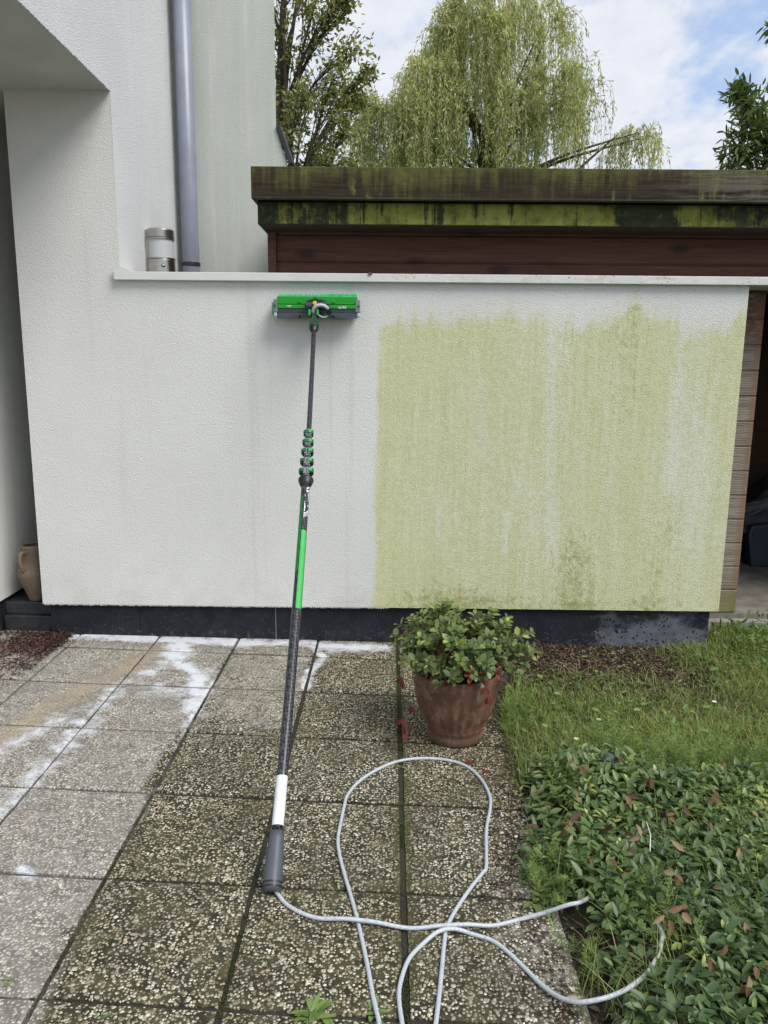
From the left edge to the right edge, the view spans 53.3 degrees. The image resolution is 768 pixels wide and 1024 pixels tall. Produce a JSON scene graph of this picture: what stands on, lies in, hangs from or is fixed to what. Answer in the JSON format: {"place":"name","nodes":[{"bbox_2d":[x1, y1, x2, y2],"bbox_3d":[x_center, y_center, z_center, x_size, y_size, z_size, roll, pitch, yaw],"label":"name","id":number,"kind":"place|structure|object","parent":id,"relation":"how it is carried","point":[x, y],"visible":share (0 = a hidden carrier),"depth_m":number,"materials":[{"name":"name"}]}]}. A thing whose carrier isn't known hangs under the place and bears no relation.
{"place":"outdoors","nodes":[
{"label":"outdoors","id":0,"kind":"place"},
{"bbox_2d":[0,630,595,1023],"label":"pavement","id":1,"kind":"structure","parent":0,"point":[153,943],"depth_m":2.72,"materials":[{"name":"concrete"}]},
{"bbox_2d":[0,974,20,987],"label":"weed","id":2,"kind":"object","parent":1,"relation":"on","point":[14,980],"visible":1,"depth_m":2.10,"materials":[{"name":"green plant"}]},
{"bbox_2d":[0,629,74,685],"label":"bark mulch","id":3,"kind":"object","parent":1,"relation":"on","point":[45,644],"visible":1,"depth_m":4.53,"materials":[{"name":"brown wood"}]},
{"bbox_2d":[94,1009,109,1018],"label":"weed","id":4,"kind":"object","parent":1,"relation":"on","point":[103,1016],"visible":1,"depth_m":2.00,"materials":[{"name":"green plant"}]},
{"bbox_2d":[26,647,525,1023],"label":"moss","id":5,"kind":"object","parent":1,"relation":"on","point":[235,956],"visible":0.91,"depth_m":2.48,"materials":[{"name":"plant"}]},
{"bbox_2d":[262,293,359,893],"bbox_3d":[-0.402,0.000,3.383,0.504,2.076,2.329,1,11,0],"label":"cleaning pole","id":6,"kind":"object","parent":1,"relation":"on","point":[326,305],"visible":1,"depth_m":3.26,"materials":[{"name":"grey plastic"}]},
{"bbox_2d":[288,992,335,1023],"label":"weed","id":7,"kind":"object","parent":1,"relation":"on","point":[316,1007],"visible":1,"depth_m":2.02,"materials":[{"name":"green plant"}]},
{"bbox_2d":[364,993,389,1023],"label":"weed","id":8,"kind":"object","parent":1,"relation":"on","point":[383,1011],"visible":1,"depth_m":2.03,"materials":[{"name":"green plant"}]},
{"bbox_2d":[412,652,500,747],"bbox_3d":[0.330,0.875,3.532,0.406,0.338,0.406,1,11,0],"label":"plant pot","id":9,"kind":"object","parent":1,"relation":"on","point":[458,715],"visible":0.69,"depth_m":3.39,"materials":[{"name":"ceramic"}]},
{"bbox_2d":[388,598,540,740],"bbox_3d":[0.363,0.699,3.478,0.695,0.563,0.634,1,11,0],"label":"potted plant","id":10,"kind":"object","parent":9,"relation":"in","point":[474,647],"visible":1,"depth_m":3.37,"materials":[{"name":"green plant"}]},
{"bbox_2d":[274,757,665,1023],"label":"hose","id":11,"kind":"object","parent":1,"relation":"on","point":[445,928],"visible":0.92,"depth_m":2.32,"materials":[{"name":"grey rubber"}]},
{"bbox_2d":[463,685,576,1023],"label":"debris","id":12,"kind":"object","parent":1,"relation":"on","point":[564,1017],"visible":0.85,"depth_m":2.63,"materials":[{"name":"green plant"}]},
{"bbox_2d":[506,785,629,1023],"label":"leaf litter","id":13,"kind":"object","parent":1,"relation":"on","point":[600,1009],"visible":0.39,"depth_m":2.21,"materials":[{"name":"brown plant"}]},
{"bbox_2d":[566,995,579,998],"bbox_3d":[0.508,1.313,2.063,0.042,0.017,0.020,1,11,0],"label":"pebble","id":14,"kind":"object","parent":1,"relation":"on","point":[572,996],"visible":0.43,"depth_m":2.06,"materials":[{"name":"beige stone"}]},
{"bbox_2d":[274,0,767,169],"label":"sky","id":15,"kind":"structure","parent":0,"point":[667,62],"materials":[{"name":"blue"}]},
{"bbox_2d":[496,631,767,1023],"bbox_3d":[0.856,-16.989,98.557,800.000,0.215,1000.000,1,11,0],"label":"ground","id":16,"kind":"structure","parent":0,"point":[582,907],"depth_m":2.96,"materials":[{"name":"green plant"}]},
{"bbox_2d":[0,0,295,635],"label":"house","id":17,"kind":"structure","parent":16,"relation":"on","point":[125,125],"depth_m":4.58,"materials":[{"name":"paint"}]},
{"bbox_2d":[17,542,42,600],"bbox_3d":[-2.203,0.378,4.835,0.208,0.361,0.208,-5,12,-25],"label":"clay jug","id":18,"kind":"object","parent":17,"relation":"on","point":[29,574],"visible":0.77,"depth_m":4.76,"materials":[{"name":"beige ceramic"}]},
{"bbox_2d":[145,228,175,271],"bbox_3d":[-1.402,-1.584,4.820,0.175,0.368,0.178,1,11,0],"label":"wall lamp","id":19,"kind":"object","parent":17,"relation":"attached to","point":[159,244],"visible":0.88,"depth_m":4.75,"materials":[{"name":"metal"}]},
{"bbox_2d":[274,0,385,166],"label":"broadleaf tree","id":20,"kind":"object","parent":16,"relation":"on","point":[287,100],"visible":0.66,"depth_m":12.53,"materials":[{"name":"green plant"}]},
{"bbox_2d":[360,159,381,166],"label":"shrub","id":21,"kind":"object","parent":16,"relation":"on","point":[373,165],"visible":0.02,"depth_m":16.76,"materials":[{"name":"green plant"}]},
{"bbox_2d":[45,265,767,647],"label":"garden wall","id":22,"kind":"structure","parent":16,"relation":"on","point":[547,459],"depth_m":4.50,"materials":[{"name":"paint"}]},
{"bbox_2d":[374,130,449,167],"bbox_3d":[1.088,-9.052,28.870,4.276,10.796,2.672,1,11,0],"label":"background tree","id":23,"kind":"object","parent":16,"relation":"on","point":[407,156],"visible":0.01,"depth_m":27.55,"materials":[{"name":"green plant"}]},
{"bbox_2d":[312,0,671,168],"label":"weeping willow","id":24,"kind":"object","parent":16,"relation":"on","point":[421,111],"visible":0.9,"depth_m":21.28,"materials":[{"name":"green plant"}]},
{"bbox_2d":[451,130,533,167],"bbox_3d":[4.007,-9.408,29.766,4.317,11.214,2.547,1,11,0],"label":"background tree","id":25,"kind":"object","parent":16,"relation":"on","point":[470,149],"visible":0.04,"depth_m":28.90,"materials":[{"name":"green plant"}]},
{"bbox_2d":[251,166,767,631],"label":"shed","id":26,"kind":"structure","parent":16,"relation":"on","point":[542,221],"depth_m":4.42,"materials":[{"name":"wood"}]},
{"bbox_2d":[744,522,767,565],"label":"plastic tub","id":27,"kind":"object","parent":26,"relation":"on","point":[756,542],"visible":1,"depth_m":6.07,"materials":[{"name":"black plastic"}]},
{"bbox_2d":[737,472,767,532],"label":"tarp","id":28,"kind":"object","parent":27,"relation":"on","point":[756,507],"visible":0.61,"depth_m":6.13,"materials":[{"name":"black plastic"}]},
{"bbox_2d":[493,727,767,1023],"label":"tall grass","id":29,"kind":"structure","parent":16,"relation":"on","point":[668,937],"depth_m":2.26,"materials":[{"name":"green plant"}]},
{"bbox_2d":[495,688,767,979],"bbox_3d":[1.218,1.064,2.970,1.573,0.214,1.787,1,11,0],"label":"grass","id":30,"kind":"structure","parent":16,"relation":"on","point":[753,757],"depth_m":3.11,"materials":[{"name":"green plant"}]},
{"bbox_2d":[497,620,767,802],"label":"grass","id":31,"kind":"structure","parent":16,"relation":"on","point":[548,717],"depth_m":3.83,"materials":[{"name":"green plant"}]},
{"bbox_2d":[502,640,767,716],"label":"leaf litter","id":32,"kind":"object","parent":16,"relation":"on","point":[603,653],"visible":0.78,"depth_m":4.34,"materials":[{"name":"brown plant"}]},
{"bbox_2d":[512,741,767,1023],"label":"periwinkle","id":33,"kind":"object","parent":16,"relation":"on","point":[663,848],"depth_m":2.48,"materials":[{"name":"green plant"}]},
{"bbox_2d":[522,836,533,852],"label":"dead leaf","id":34,"kind":"object","parent":33,"relation":"on","point":[524,838],"visible":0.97,"depth_m":2.68,"materials":[{"name":"brown plant"}]},
{"bbox_2d":[528,824,538,827],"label":"dead leaf","id":35,"kind":"object","parent":33,"relation":"on","point":[534,825],"visible":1,"depth_m":2.73,"materials":[{"name":"brown plant"}]},
{"bbox_2d":[561,821,572,837],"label":"dead leaf","id":36,"kind":"object","parent":33,"relation":"on","point":[565,832],"visible":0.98,"depth_m":2.63,"materials":[{"name":"brown plant"}]},
{"bbox_2d":[561,819,572,825],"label":"dead leaf","id":37,"kind":"object","parent":33,"relation":"on","point":[563,821],"visible":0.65,"depth_m":2.71,"materials":[{"name":"brown plant"}]},
{"bbox_2d":[565,758,575,765],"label":"dead leaf","id":38,"kind":"object","parent":33,"relation":"on","point":[574,763],"visible":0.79,"depth_m":3.06,"materials":[{"name":"brown plant"}]},
{"bbox_2d":[570,812,581,822],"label":"dead leaf","id":39,"kind":"object","parent":33,"relation":"on","point":[576,816],"visible":1,"depth_m":2.69,"materials":[{"name":"brown plant"}]},
{"bbox_2d":[579,764,588,775],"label":"dead leaf","id":40,"kind":"object","parent":33,"relation":"on","point":[582,770],"visible":1,"depth_m":2.98,"materials":[{"name":"brown plant"}]},
{"bbox_2d":[599,823,611,834],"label":"dead leaf","id":41,"kind":"object","parent":33,"relation":"on","point":[607,827],"visible":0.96,"depth_m":2.60,"materials":[{"name":"brown plant"}]},
{"bbox_2d":[599,753,616,769],"bbox_3d":[0.915,1.022,3.123,0.074,0.083,0.045,1,11,0],"label":"stone","id":42,"kind":"object","parent":33,"relation":"on","point":[613,758],"visible":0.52,"depth_m":3.11,"materials":[{"name":"grey stone"}]},
{"bbox_2d":[609,859,631,872],"bbox_3d":[0.724,1.088,2.358,0.017,0.025,0.094,-5,12,-26],"label":"dead leaf","id":43,"kind":"object","parent":33,"relation":"on","point":[613,861],"visible":1,"depth_m":2.37,"materials":[{"name":"brown plant"}]},
{"bbox_2d":[628,845,634,857],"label":"dead leaf","id":44,"kind":"object","parent":33,"relation":"on","point":[632,850],"visible":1,"depth_m":2.48,"materials":[{"name":"brown plant"}]},
{"bbox_2d":[625,793,638,808],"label":"dead leaf","id":45,"kind":"object","parent":33,"relation":"on","point":[629,797],"visible":1,"depth_m":2.81,"materials":[{"name":"brown plant"}]},
{"bbox_2d":[629,824,642,843],"bbox_3d":[0.854,1.102,2.590,0.030,0.056,0.077,8,13,34],"label":"dead leaf","id":46,"kind":"object","parent":33,"relation":"on","point":[635,839],"visible":0.94,"depth_m":2.58,"materials":[{"name":"brown plant"}]},
{"bbox_2d":[645,778,653,788],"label":"dead leaf","id":47,"kind":"object","parent":33,"relation":"on","point":[650,782],"visible":1,"depth_m":2.91,"materials":[{"name":"brown plant"}]},
{"bbox_2d":[653,915,674,931],"bbox_3d":[0.785,1.164,2.149,0.047,0.041,0.038,-5,12,-25],"label":"dead leaf","id":48,"kind":"object","parent":33,"relation":"on","point":[670,923],"visible":1,"depth_m":2.15,"materials":[{"name":"brown plant"}]},
{"bbox_2d":[659,812,674,826],"bbox_3d":[1.013,1.092,2.712,0.052,0.039,0.064,8,13,34],"label":"dead leaf","id":49,"kind":"object","parent":33,"relation":"on","point":[672,819],"visible":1,"depth_m":2.70,"materials":[{"name":"brown plant"}]},
{"bbox_2d":[663,869,682,888],"bbox_3d":[0.895,1.137,2.365,0.021,0.050,0.072,-9,14,-41],"label":"dead leaf","id":50,"kind":"object","parent":33,"relation":"on","point":[678,879],"visible":0.96,"depth_m":2.36,"materials":[{"name":"brown plant"}]},
{"bbox_2d":[669,906,681,913],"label":"dead leaf","id":51,"kind":"object","parent":33,"relation":"on","point":[674,909],"visible":1,"depth_m":2.18,"materials":[{"name":"brown plant"}]},
{"bbox_2d":[671,840,683,851],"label":"dead leaf","id":52,"kind":"object","parent":33,"relation":"on","point":[678,845],"visible":1,"depth_m":2.50,"materials":[{"name":"brown plant"}]},
{"bbox_2d":[680,904,689,918],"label":"dead leaf","id":53,"kind":"object","parent":33,"relation":"on","point":[685,907],"visible":0.69,"depth_m":2.20,"materials":[{"name":"brown plant"}]},
{"bbox_2d":[682,912,691,924],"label":"dead leaf","id":54,"kind":"object","parent":33,"relation":"on","point":[686,917],"visible":1,"depth_m":2.17,"materials":[{"name":"brown plant"}]},
{"bbox_2d":[682,806,691,815],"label":"dead leaf","id":55,"kind":"object","parent":33,"relation":"on","point":[684,809],"visible":0.97,"depth_m":2.78,"materials":[{"name":"brown plant"}]},
{"bbox_2d":[707,956,717,974],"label":"dead leaf","id":56,"kind":"object","parent":33,"relation":"on","point":[712,965],"visible":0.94,"depth_m":2.02,"materials":[{"name":"brown plant"}]},
{"bbox_2d":[707,791,721,805],"bbox_3d":[1.246,1.071,2.854,0.086,0.041,0.043,-8,14,-39],"label":"dead leaf","id":57,"kind":"object","parent":33,"relation":"on","point":[714,798],"visible":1,"depth_m":2.84,"materials":[{"name":"brown plant"}]},
{"bbox_2d":[719,945,727,955],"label":"dead leaf","id":58,"kind":"object","parent":33,"relation":"on","point":[724,951],"visible":1,"depth_m":2.06,"materials":[{"name":"brown plant"}]},
{"bbox_2d":[721,760,725,769],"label":"dead leaf","id":59,"kind":"object","parent":33,"relation":"on","point":[723,765],"visible":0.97,"depth_m":3.05,"materials":[{"name":"brown plant"}]},
{"bbox_2d":[736,846,746,856],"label":"dead leaf","id":60,"kind":"object","parent":33,"relation":"on","point":[739,851],"visible":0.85,"depth_m":2.54,"materials":[{"name":"brown plant"}]},
{"bbox_2d":[740,976,752,996],"bbox_3d":[0.932,1.217,1.960,0.046,0.051,0.024,-6,13,-32],"label":"dead leaf","id":61,"kind":"object","parent":33,"relation":"on","point":[749,984],"visible":1,"depth_m":1.96,"materials":[{"name":"brown plant"}]},
{"bbox_2d":[743,922,750,932],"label":"dead leaf","id":62,"kind":"object","parent":33,"relation":"on","point":[746,926],"visible":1,"depth_m":2.15,"materials":[{"name":"brown plant"}]},
{"bbox_2d":[753,965,767,979],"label":"dead leaf","id":63,"kind":"object","parent":33,"relation":"on","point":[756,971],"visible":1,"depth_m":2.00,"materials":[{"name":"brown plant"}]},
{"bbox_2d":[710,609,767,667],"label":"weeds","id":64,"kind":"object","parent":16,"relation":"on","point":[760,629],"visible":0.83,"depth_m":4.67,"materials":[{"name":"green plant"}]},
{"bbox_2d":[713,20,767,169],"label":"laurel tree","id":65,"kind":"object","parent":16,"relation":"on","point":[752,117],"visible":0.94,"depth_m":8.26,"materials":[{"name":"green plant"}]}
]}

